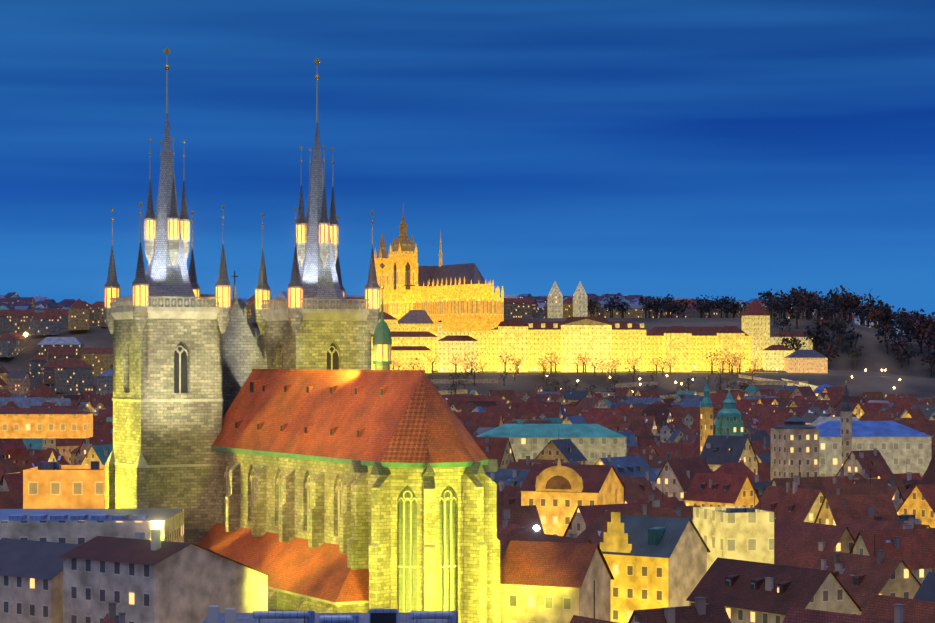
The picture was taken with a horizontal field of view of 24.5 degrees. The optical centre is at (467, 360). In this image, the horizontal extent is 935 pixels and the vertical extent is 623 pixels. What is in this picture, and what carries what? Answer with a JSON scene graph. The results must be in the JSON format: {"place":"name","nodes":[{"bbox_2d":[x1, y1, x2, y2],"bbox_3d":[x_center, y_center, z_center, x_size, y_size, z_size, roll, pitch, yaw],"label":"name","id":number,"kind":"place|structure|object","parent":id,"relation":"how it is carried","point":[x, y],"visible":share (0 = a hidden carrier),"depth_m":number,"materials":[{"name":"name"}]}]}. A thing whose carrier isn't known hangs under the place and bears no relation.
{"place":"outdoors","nodes":[
{"label":"outdoors","id":0,"kind":"place"},
{"bbox_2d":[0,318,934,398],"bbox_3d":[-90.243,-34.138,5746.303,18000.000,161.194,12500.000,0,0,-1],"label":"terrain","id":1,"kind":"structure","parent":0,"point":[914,376],"depth_m":1765.44,"materials":[{"name":"green plant"}]},
{"bbox_2d":[104,47,502,622],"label":"church","id":2,"kind":"structure","parent":1,"relation":"on","point":[310,460],"depth_m":293.16,"materials":[{"name":"stone"}]},
{"bbox_2d":[0,291,931,393],"bbox_3d":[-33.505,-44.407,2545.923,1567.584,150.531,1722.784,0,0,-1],"label":"town","id":3,"kind":"object","parent":1,"relation":"on","point":[67,364],"visible":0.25,"depth_m":1858.66,"materials":[{"name":"tile"}]},
{"bbox_2d":[0,375,932,622],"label":"buildings","id":4,"kind":"structure","parent":1,"relation":"on","point":[73,549],"depth_m":291.67,"materials":[{"name":"paint"}]},
{"bbox_2d":[0,364,934,622],"bbox_3d":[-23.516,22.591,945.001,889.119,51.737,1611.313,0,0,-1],"label":"city houses","id":5,"kind":"structure","parent":1,"relation":"on","point":[854,539],"depth_m":478.43,"materials":[{"name":"tile"}]},
{"bbox_2d":[371,205,900,398],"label":"castle","id":6,"kind":"structure","parent":1,"relation":"on","point":[447,312],"depth_m":1781.47,"materials":[{"name":"stone"}]},
{"bbox_2d":[390,285,934,398],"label":"trees","id":7,"kind":"object","parent":1,"relation":"on","point":[919,327],"visible":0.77,"depth_m":1848.06,"materials":[{"name":"green plant"}]},
{"bbox_2d":[0,0,934,326],"label":"sky","id":8,"kind":"structure","parent":0,"point":[739,149],"materials":[{"name":"blue"}]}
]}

